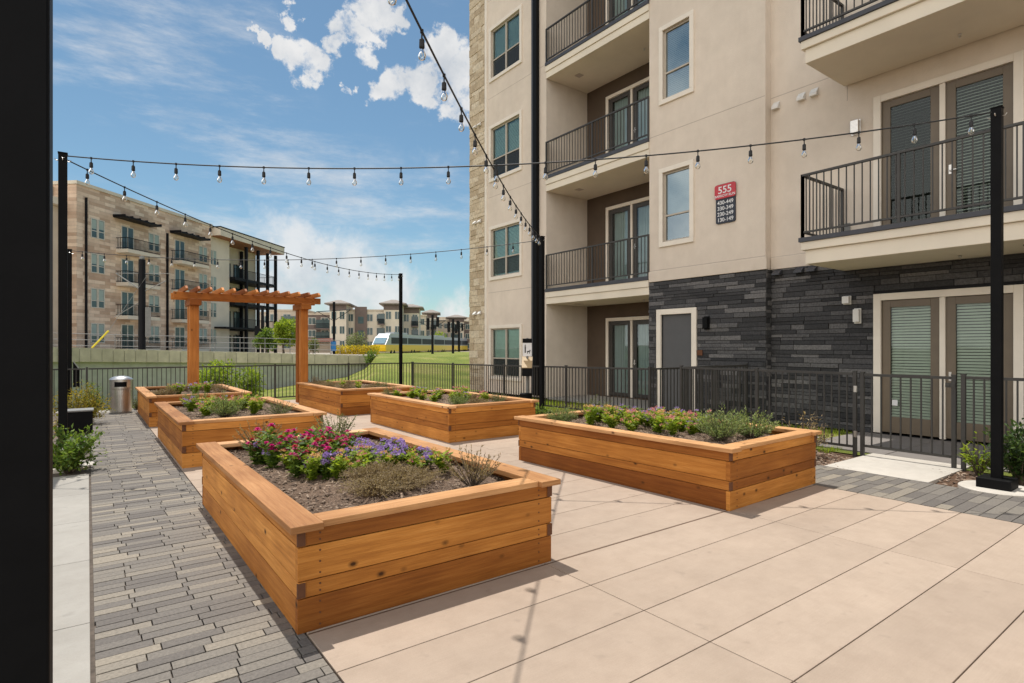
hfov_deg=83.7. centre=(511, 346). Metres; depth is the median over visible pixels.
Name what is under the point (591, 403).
grey sage bush
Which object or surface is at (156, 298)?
window
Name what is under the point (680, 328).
service door
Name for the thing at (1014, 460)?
dark shrub
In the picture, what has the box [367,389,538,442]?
raised planter
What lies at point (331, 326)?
window
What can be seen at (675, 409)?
bedding plant
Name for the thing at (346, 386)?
dry thyme mat
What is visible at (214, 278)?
window
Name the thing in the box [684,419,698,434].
bedding plant
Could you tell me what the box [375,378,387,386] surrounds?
grey sage bush
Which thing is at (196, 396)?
rosemary bush
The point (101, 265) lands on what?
window
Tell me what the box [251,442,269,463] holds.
ageratum plant
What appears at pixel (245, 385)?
shrub
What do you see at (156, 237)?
window
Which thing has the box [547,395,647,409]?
recess floor
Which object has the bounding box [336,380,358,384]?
dry thyme mat
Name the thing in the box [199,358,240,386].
shrub
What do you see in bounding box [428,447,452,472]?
bedding plant
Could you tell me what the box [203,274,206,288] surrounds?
window
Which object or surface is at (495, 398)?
grey sage bush
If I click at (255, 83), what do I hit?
sky
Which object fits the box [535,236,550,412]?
light pole
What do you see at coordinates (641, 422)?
bedding plant
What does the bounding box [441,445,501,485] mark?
dry sage bush
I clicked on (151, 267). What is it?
window
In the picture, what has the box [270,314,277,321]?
window
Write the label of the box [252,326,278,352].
street tree
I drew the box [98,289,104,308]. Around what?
window
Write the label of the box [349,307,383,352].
apartment block
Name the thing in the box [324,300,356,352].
apartment block
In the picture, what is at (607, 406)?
bedding plant
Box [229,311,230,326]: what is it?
balcony door
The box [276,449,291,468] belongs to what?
bedding plant
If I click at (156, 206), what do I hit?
string light
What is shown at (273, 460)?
zinnia plant
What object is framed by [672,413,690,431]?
bedding plant
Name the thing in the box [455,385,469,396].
bedding plant
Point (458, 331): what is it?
line mast
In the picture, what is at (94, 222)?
window
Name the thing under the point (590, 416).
bedding plant
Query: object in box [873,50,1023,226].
patio door
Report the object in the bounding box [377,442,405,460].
ageratum plant
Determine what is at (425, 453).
ageratum plant
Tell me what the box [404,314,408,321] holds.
window
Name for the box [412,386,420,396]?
bedding plant
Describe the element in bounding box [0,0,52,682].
light pole
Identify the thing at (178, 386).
bedding plant
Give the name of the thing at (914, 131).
string light
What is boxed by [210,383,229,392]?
dry sage bush
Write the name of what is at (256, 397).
bedding plant
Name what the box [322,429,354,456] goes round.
zinnia plant
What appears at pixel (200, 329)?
window
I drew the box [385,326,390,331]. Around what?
window
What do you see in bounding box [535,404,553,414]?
shrub
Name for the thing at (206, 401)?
bedding plant
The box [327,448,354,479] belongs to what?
bedding plant
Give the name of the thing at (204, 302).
window
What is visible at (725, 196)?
address sign
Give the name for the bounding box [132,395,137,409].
shrub
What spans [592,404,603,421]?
bedding plant
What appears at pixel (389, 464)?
dry thyme mat
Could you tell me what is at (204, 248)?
window
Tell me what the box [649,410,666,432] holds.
bedding plant
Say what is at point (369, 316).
window
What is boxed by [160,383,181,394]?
dry sage bush
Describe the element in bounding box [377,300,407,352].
apartment block
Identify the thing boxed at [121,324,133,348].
balcony door
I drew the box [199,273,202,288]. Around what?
window
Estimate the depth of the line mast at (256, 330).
61.86 m
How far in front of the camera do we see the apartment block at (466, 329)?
174.83 m
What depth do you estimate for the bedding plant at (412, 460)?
4.70 m
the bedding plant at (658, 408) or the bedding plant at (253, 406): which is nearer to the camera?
the bedding plant at (658, 408)
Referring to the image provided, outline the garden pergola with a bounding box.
[171,285,320,402]
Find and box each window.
[91,218,97,238]
[91,253,97,272]
[91,288,97,307]
[91,323,97,342]
[98,220,104,239]
[98,254,104,274]
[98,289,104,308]
[98,323,104,342]
[148,233,153,250]
[148,264,153,281]
[148,295,153,312]
[148,326,153,342]
[154,234,158,251]
[154,265,158,282]
[154,295,158,312]
[154,326,158,342]
[199,246,202,261]
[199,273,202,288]
[199,301,202,315]
[199,328,202,343]
[203,247,206,262]
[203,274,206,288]
[203,301,206,316]
[203,328,206,343]
[213,250,216,265]
[213,277,216,290]
[213,303,216,317]
[213,329,216,343]
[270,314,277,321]
[308,317,315,324]
[308,330,315,336]
[331,311,336,319]
[331,326,336,333]
[339,311,344,319]
[339,326,344,333]
[339,340,344,345]
[349,314,353,321]
[349,327,353,334]
[367,314,372,321]
[367,327,372,334]
[385,311,390,319]
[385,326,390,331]
[394,311,398,319]
[394,326,398,331]
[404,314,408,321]
[489,4,521,83]
[489,109,521,182]
[489,218,521,280]
[489,324,521,381]
[659,9,693,105]
[659,159,693,247]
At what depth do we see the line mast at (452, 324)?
107.79 m
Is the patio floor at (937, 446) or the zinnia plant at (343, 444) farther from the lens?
the patio floor at (937, 446)
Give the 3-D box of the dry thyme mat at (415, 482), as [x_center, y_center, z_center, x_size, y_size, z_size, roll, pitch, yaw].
[-0.813,0.962,4.175,0.532,0.146,0.544,0,0,-2]
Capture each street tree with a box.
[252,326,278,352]
[271,317,295,352]
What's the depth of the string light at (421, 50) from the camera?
5.25 m
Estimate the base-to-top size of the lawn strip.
0.104 m
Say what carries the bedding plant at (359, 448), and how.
in the raised planter at (317, 553)
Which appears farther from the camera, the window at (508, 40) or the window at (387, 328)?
the window at (387, 328)
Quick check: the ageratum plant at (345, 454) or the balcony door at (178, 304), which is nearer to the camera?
the ageratum plant at (345, 454)
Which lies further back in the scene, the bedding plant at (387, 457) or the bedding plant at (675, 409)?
the bedding plant at (675, 409)
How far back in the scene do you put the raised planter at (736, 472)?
6.16 m
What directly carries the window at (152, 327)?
in the apartment building at (105, 221)
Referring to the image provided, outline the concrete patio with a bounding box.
[136,400,1023,682]
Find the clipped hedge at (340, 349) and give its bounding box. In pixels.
[335,344,379,354]
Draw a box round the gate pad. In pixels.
[825,453,970,483]
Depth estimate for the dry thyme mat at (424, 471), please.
4.35 m
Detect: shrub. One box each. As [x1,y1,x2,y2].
[53,379,115,423]
[53,395,57,425]
[53,424,107,475]
[79,380,104,414]
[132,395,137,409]
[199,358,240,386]
[229,364,266,397]
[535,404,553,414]
[782,411,833,449]
[958,431,989,475]
[982,418,1023,484]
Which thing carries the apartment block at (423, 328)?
on the rail embankment ground at (438, 353)
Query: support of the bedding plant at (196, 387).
in the raised planter at (147, 410)
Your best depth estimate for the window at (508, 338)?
19.14 m
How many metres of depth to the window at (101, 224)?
51.59 m
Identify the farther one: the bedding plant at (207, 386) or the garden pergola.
the garden pergola
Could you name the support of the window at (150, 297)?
in the apartment building at (105, 221)
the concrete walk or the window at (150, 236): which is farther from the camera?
the window at (150, 236)
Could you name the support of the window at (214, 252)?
in the apartment building at (105, 221)
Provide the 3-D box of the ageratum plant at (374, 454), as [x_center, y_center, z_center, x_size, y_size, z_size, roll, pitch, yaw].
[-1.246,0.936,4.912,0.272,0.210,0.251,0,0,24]
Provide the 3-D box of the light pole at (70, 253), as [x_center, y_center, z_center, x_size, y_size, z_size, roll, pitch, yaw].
[-11.058,-0.372,14.296,0.680,4.145,0.680,0,0,-37]
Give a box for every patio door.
[606,0,644,24]
[606,77,648,152]
[606,196,648,280]
[606,316,648,398]
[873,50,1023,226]
[873,284,1023,443]
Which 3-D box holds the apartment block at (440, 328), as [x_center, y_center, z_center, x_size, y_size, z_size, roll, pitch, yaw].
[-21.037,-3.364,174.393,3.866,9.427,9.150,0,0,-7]
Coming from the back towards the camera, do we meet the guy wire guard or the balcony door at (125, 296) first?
the balcony door at (125, 296)
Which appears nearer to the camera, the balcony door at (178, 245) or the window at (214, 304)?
the balcony door at (178, 245)
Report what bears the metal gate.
on the gate pad
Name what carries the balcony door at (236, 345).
in the apartment building at (105, 221)
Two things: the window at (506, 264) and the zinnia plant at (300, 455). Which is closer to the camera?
the zinnia plant at (300, 455)
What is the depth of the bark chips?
7.71 m
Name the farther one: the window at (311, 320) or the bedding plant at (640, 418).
the window at (311, 320)
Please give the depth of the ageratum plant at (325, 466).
4.48 m
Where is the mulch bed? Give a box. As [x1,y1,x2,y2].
[470,391,1023,486]
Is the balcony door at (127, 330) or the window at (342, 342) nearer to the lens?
the balcony door at (127, 330)
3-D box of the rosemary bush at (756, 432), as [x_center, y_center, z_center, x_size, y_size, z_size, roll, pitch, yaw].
[2.745,0.872,6.570,0.648,0.406,0.663,0,0,-14]
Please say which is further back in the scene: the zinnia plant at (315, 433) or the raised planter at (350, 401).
the raised planter at (350, 401)
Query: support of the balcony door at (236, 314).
in the apartment building at (105, 221)
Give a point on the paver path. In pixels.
(206, 597)
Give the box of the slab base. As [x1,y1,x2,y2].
[53,413,307,682]
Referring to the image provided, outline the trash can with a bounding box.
[109,376,132,412]
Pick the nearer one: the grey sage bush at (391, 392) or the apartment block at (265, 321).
the grey sage bush at (391, 392)
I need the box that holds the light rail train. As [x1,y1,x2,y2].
[372,332,467,352]
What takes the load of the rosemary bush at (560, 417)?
in the raised planter at (736, 472)
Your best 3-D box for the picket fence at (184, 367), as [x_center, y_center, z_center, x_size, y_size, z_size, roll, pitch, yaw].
[-8.820,1.077,15.619,13.484,1.146,0.054,0,0,-37]
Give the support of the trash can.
on the paver path
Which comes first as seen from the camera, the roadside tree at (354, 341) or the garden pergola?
the garden pergola
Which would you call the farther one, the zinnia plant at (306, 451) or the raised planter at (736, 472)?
the raised planter at (736, 472)
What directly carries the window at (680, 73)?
in the apartment building at (841, 253)
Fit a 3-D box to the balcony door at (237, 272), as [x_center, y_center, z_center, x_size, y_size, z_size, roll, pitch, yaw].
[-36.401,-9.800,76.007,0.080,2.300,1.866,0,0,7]
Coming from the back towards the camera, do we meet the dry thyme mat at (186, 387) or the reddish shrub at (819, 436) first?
the dry thyme mat at (186, 387)
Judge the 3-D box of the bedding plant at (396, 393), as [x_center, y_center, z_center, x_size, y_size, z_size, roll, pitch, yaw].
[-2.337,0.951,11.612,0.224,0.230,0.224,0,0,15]
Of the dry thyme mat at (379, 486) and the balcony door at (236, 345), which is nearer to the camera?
the dry thyme mat at (379, 486)
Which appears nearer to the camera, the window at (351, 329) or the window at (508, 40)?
the window at (508, 40)
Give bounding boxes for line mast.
[254,306,263,352]
[316,302,351,353]
[420,315,445,353]
[441,319,462,352]
[450,322,465,351]
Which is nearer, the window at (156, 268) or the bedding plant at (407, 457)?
the bedding plant at (407, 457)
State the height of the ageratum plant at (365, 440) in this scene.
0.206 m
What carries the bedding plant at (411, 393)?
in the raised planter at (443, 419)
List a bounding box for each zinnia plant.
[241,433,273,464]
[252,423,277,447]
[254,435,291,467]
[271,429,305,463]
[273,428,299,444]
[279,434,307,465]
[283,444,305,477]
[286,445,317,472]
[297,425,321,443]
[299,426,335,448]
[300,437,324,458]
[304,428,338,447]
[309,435,330,449]
[309,437,341,471]
[320,432,347,443]
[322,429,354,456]
[327,431,358,457]
[343,430,362,451]
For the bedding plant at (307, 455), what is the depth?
4.61 m
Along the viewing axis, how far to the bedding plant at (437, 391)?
11.01 m
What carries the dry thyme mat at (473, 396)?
in the raised planter at (443, 419)
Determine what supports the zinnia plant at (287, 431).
in the raised planter at (317, 553)
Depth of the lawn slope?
28.27 m
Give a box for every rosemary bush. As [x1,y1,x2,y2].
[180,389,211,408]
[202,393,246,417]
[447,392,469,404]
[544,403,578,421]
[688,405,749,441]
[722,407,780,438]
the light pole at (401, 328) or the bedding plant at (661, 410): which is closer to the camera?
the bedding plant at (661, 410)
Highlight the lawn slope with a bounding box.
[100,355,478,409]
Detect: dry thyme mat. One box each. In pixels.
[147,388,176,394]
[165,384,192,390]
[309,380,332,383]
[318,381,338,386]
[333,383,355,388]
[334,474,411,497]
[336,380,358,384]
[337,462,404,484]
[351,460,416,476]
[360,384,382,387]
[362,469,435,491]
[382,464,446,486]
[467,397,489,402]
[470,393,482,398]
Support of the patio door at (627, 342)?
in the apartment building at (841, 253)
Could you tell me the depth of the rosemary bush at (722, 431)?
6.23 m
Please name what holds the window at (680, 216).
in the apartment building at (841, 253)
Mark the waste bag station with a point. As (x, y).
(527, 360)
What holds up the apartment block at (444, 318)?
on the rail embankment ground at (438, 353)
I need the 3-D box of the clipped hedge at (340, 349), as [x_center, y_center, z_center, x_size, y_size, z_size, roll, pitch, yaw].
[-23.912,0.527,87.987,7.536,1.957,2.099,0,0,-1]
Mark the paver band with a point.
(987, 505)
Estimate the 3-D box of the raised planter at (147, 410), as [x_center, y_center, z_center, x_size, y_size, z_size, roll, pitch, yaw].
[-7.242,1.251,12.868,1.886,0.598,3.296,0,0,-37]
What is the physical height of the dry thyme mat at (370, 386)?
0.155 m
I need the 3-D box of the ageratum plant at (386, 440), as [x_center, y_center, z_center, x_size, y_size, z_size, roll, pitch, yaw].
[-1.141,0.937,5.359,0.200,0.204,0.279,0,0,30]
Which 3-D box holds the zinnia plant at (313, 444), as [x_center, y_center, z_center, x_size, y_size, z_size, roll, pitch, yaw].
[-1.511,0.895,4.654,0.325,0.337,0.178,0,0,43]
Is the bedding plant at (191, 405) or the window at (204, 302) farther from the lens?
the window at (204, 302)
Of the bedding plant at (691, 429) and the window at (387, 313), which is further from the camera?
the window at (387, 313)
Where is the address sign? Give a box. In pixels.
[715,181,735,223]
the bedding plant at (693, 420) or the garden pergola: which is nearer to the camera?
the bedding plant at (693, 420)
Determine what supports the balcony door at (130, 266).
in the apartment building at (105, 221)
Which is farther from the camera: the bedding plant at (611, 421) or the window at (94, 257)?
the window at (94, 257)
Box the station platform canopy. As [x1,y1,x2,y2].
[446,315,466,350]
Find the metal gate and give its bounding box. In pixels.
[854,372,956,467]
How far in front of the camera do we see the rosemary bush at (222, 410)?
8.21 m
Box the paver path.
[90,411,341,682]
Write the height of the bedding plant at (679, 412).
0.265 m
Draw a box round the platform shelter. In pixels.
[308,338,332,353]
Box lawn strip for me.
[538,401,1012,476]
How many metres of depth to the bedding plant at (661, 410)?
7.18 m
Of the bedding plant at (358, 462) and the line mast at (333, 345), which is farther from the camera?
the line mast at (333, 345)
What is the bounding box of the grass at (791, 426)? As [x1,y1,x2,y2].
[519,397,851,452]
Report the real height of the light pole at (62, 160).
4.145 m
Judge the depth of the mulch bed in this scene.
8.31 m
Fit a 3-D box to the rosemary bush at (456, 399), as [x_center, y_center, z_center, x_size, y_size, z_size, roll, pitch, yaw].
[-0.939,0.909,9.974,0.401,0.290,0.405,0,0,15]
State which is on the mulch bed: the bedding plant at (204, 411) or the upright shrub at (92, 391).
the upright shrub at (92, 391)
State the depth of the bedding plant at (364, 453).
4.76 m
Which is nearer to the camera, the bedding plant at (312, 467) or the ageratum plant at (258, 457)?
the bedding plant at (312, 467)
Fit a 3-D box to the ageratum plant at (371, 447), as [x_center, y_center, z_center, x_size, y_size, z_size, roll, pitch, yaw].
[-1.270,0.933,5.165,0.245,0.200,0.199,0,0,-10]
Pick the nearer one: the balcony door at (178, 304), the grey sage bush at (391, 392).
the grey sage bush at (391, 392)
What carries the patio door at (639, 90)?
in the apartment building at (841, 253)
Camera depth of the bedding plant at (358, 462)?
4.53 m
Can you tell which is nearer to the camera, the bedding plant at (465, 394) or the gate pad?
the gate pad
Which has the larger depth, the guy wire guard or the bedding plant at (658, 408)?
the guy wire guard
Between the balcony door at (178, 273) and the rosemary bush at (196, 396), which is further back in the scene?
the balcony door at (178, 273)
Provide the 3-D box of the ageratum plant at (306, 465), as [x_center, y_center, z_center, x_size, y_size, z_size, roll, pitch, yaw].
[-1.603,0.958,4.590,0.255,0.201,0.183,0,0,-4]
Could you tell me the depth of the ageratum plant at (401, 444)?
5.02 m
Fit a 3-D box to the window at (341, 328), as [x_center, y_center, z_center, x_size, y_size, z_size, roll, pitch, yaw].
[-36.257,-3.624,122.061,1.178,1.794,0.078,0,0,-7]
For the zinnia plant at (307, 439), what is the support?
in the raised planter at (317, 553)
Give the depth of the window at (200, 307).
64.96 m
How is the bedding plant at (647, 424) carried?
in the raised planter at (736, 472)
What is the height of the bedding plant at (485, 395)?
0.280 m
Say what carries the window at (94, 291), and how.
in the apartment building at (105, 221)
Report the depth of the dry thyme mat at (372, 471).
4.26 m
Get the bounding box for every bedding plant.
[172,382,185,394]
[181,396,198,411]
[188,382,200,393]
[194,401,216,415]
[197,396,214,412]
[202,381,212,392]
[233,391,252,409]
[246,399,263,413]
[247,394,266,408]
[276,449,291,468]
[296,451,322,479]
[301,447,321,474]
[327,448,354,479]
[347,444,379,465]
[347,453,372,476]
[348,444,368,461]
[375,448,402,467]
[393,388,402,395]
[397,444,415,461]
[401,449,424,469]
[406,387,417,398]
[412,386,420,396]
[415,389,429,399]
[427,391,439,401]
[428,388,442,400]
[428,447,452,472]
[452,389,463,398]
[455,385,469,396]
[461,392,471,401]
[477,390,490,400]
[583,404,600,424]
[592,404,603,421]
[600,404,619,423]
[601,410,621,427]
[613,403,628,422]
[619,409,638,430]
[625,408,645,427]
[632,408,647,424]
[639,408,656,426]
[643,408,661,429]
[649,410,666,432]
[653,406,667,415]
[654,409,672,416]
[659,414,683,434]
[670,407,685,415]
[670,408,688,419]
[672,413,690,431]
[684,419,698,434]
[688,408,713,432]
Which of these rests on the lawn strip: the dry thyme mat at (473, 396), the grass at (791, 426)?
the grass at (791, 426)
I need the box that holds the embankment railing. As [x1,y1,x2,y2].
[72,333,339,349]
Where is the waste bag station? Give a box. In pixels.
[520,338,531,398]
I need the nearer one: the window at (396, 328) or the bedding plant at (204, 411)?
the bedding plant at (204, 411)
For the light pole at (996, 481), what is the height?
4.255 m
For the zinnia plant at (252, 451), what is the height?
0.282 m
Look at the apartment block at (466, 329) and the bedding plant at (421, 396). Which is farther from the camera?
the apartment block at (466, 329)
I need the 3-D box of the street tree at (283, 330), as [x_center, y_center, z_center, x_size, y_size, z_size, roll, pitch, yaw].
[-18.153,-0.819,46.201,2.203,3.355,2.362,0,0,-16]
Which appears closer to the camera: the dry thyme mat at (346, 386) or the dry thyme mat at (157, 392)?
the dry thyme mat at (157, 392)
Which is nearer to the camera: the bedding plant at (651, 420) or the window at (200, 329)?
the bedding plant at (651, 420)
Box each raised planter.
[135,384,251,426]
[154,397,326,467]
[196,427,560,634]
[296,380,415,415]
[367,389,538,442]
[514,408,821,510]
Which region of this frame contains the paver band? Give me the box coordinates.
[813,465,1023,524]
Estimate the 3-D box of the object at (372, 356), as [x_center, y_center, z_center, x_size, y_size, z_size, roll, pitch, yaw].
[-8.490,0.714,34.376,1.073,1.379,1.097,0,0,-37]
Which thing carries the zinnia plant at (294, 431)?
in the raised planter at (317, 553)
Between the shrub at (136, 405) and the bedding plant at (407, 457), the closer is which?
the bedding plant at (407, 457)
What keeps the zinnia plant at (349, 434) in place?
in the raised planter at (317, 553)
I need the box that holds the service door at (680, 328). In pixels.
[656,307,696,413]
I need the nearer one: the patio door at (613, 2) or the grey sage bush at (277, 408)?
the grey sage bush at (277, 408)
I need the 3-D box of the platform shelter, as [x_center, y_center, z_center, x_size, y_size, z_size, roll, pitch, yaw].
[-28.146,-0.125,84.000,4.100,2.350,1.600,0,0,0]
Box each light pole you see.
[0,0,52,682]
[53,151,94,473]
[55,249,73,412]
[399,273,402,384]
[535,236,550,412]
[958,105,1023,497]
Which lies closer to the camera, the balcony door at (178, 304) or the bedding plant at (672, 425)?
the bedding plant at (672, 425)
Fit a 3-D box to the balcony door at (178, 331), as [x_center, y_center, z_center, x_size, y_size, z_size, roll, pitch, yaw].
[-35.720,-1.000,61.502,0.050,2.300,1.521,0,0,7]
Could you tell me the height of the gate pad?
0.060 m
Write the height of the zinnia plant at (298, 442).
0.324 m
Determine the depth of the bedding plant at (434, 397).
10.66 m
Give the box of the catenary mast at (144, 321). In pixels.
[115,257,169,349]
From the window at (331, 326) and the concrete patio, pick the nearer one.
the concrete patio
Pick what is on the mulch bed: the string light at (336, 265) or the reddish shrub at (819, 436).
the reddish shrub at (819, 436)
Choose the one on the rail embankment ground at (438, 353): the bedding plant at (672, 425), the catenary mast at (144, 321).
the catenary mast at (144, 321)
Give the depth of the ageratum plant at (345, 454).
4.87 m
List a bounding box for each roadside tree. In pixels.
[308,337,319,352]
[345,331,367,350]
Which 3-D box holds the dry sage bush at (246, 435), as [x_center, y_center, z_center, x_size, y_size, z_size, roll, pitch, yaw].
[-2.513,0.882,5.701,0.450,0.384,0.504,0,0,37]
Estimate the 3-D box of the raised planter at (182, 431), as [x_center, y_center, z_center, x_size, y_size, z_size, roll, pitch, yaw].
[-4.437,1.251,9.109,1.886,0.598,3.296,0,0,-37]
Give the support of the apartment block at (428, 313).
on the rail embankment ground at (438, 353)
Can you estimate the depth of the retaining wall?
26.35 m
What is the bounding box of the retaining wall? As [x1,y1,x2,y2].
[53,347,369,410]
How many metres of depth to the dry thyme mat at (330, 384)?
14.54 m
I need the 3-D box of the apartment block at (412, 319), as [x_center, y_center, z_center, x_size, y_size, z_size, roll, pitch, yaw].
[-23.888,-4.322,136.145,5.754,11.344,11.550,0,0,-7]
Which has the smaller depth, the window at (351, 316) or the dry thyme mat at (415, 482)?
the dry thyme mat at (415, 482)
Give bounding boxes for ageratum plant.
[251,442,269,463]
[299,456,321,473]
[315,451,337,479]
[332,447,353,466]
[351,444,381,464]
[352,437,375,448]
[357,440,384,458]
[376,437,397,452]
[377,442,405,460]
[387,437,409,461]
[416,446,437,467]
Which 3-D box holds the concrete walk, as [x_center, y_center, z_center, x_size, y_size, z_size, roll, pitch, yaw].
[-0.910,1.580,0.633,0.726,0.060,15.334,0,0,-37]
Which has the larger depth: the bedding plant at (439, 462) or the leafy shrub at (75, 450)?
the leafy shrub at (75, 450)
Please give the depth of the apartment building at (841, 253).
11.96 m
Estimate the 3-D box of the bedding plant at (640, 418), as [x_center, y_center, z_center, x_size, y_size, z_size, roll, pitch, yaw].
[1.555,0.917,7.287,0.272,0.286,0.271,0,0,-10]
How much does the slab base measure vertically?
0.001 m
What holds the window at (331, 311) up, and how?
in the apartment block at (341, 328)
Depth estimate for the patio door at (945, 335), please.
9.58 m
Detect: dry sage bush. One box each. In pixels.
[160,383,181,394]
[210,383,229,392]
[232,417,283,447]
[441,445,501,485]
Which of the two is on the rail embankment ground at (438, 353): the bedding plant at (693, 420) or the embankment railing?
the embankment railing
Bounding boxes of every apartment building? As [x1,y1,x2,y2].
[53,180,284,366]
[469,0,1023,444]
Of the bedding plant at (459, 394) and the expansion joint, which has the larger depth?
the bedding plant at (459, 394)
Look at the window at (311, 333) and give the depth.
125.75 m
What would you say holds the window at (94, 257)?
in the apartment building at (105, 221)
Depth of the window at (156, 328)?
58.17 m
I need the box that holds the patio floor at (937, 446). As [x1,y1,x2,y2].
[817,432,1008,472]
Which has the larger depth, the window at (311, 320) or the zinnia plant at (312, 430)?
the window at (311, 320)
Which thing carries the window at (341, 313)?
in the apartment block at (341, 328)
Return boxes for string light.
[67,112,991,185]
[68,160,399,279]
[76,240,536,268]
[387,0,541,244]
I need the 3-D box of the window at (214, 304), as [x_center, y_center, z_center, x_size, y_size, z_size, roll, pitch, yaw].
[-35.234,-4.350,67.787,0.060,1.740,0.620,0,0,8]
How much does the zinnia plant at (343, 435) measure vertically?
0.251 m
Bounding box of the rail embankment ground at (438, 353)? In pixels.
[79,349,468,355]
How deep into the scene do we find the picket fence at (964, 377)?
7.17 m
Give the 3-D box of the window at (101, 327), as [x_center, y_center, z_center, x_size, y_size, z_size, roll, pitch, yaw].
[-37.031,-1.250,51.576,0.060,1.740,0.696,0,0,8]
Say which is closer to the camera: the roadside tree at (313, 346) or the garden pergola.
the garden pergola
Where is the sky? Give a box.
[53,0,469,316]
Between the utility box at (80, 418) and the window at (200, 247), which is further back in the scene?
the window at (200, 247)
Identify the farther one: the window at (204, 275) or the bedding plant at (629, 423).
the window at (204, 275)
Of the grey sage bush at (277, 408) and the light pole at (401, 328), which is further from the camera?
the light pole at (401, 328)
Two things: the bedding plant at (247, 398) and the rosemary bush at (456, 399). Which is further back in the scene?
the rosemary bush at (456, 399)
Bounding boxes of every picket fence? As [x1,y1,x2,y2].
[53,362,411,408]
[412,362,715,413]
[679,363,857,456]
[960,374,1023,471]
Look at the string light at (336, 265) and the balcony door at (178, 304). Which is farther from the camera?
the balcony door at (178, 304)
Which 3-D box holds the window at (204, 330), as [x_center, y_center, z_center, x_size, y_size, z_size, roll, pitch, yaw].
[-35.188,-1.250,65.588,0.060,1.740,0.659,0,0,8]
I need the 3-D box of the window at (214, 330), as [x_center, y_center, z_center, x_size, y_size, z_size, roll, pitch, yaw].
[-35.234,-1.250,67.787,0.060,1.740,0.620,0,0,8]
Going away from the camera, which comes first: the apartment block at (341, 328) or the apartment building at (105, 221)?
the apartment building at (105, 221)
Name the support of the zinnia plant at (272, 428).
in the raised planter at (317, 553)
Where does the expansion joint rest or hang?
on the concrete patio
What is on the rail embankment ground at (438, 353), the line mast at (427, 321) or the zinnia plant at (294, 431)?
the line mast at (427, 321)
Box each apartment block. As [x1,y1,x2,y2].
[260,312,329,351]
[269,309,315,352]
[308,313,329,342]
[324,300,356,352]
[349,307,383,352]
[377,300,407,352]
[404,304,424,351]
[421,310,440,335]
[421,315,427,351]
[437,320,448,350]
[439,317,468,320]
[464,321,469,350]
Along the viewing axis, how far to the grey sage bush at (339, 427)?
6.14 m
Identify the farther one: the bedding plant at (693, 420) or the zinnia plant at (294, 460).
the bedding plant at (693, 420)
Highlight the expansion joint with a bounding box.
[309,485,814,634]
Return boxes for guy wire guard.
[91,270,150,347]
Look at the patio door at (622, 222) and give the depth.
17.14 m
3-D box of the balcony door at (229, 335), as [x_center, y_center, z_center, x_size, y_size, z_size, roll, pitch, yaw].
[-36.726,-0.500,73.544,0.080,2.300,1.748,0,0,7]
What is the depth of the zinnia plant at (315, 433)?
5.28 m
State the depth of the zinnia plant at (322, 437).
4.89 m
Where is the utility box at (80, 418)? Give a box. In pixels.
[68,408,93,434]
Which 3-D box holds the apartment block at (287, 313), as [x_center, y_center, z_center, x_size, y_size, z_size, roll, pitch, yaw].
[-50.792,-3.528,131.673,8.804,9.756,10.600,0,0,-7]
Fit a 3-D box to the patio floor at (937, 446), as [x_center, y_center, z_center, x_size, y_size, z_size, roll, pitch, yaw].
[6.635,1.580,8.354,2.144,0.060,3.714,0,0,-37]
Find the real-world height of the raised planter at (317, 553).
0.598 m
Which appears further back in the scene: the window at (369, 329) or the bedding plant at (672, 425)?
the window at (369, 329)
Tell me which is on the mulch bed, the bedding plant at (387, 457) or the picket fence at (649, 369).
the picket fence at (649, 369)
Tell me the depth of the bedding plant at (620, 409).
7.70 m
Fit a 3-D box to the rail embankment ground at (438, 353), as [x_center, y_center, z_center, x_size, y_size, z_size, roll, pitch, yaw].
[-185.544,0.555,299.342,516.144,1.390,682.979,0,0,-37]
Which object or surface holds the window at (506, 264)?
in the apartment building at (841, 253)
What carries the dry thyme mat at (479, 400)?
in the raised planter at (443, 419)
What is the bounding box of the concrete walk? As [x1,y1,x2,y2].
[53,474,89,682]
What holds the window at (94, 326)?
in the apartment building at (105, 221)
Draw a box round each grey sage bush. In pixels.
[262,400,295,414]
[307,409,357,437]
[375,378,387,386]
[381,386,399,395]
[488,392,507,401]
[575,397,614,420]
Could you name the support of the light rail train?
on the rail embankment ground at (438, 353)
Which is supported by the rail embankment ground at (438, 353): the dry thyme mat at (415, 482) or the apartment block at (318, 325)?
the apartment block at (318, 325)
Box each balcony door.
[121,225,133,249]
[121,258,133,282]
[121,291,133,315]
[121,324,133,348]
[174,239,184,260]
[174,268,184,289]
[174,300,184,318]
[174,327,184,346]
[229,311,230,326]
[229,335,230,351]
[233,264,239,277]
[233,311,239,326]
[233,335,239,351]
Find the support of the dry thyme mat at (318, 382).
in the raised planter at (350, 401)
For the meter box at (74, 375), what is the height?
0.655 m
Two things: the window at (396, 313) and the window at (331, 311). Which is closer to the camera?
the window at (331, 311)
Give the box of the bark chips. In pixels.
[816,450,1020,497]
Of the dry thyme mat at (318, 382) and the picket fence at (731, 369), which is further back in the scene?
the dry thyme mat at (318, 382)
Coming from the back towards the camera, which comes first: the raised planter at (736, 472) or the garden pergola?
the garden pergola
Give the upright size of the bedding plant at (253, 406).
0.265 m
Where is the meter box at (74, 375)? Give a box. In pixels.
[73,361,79,386]

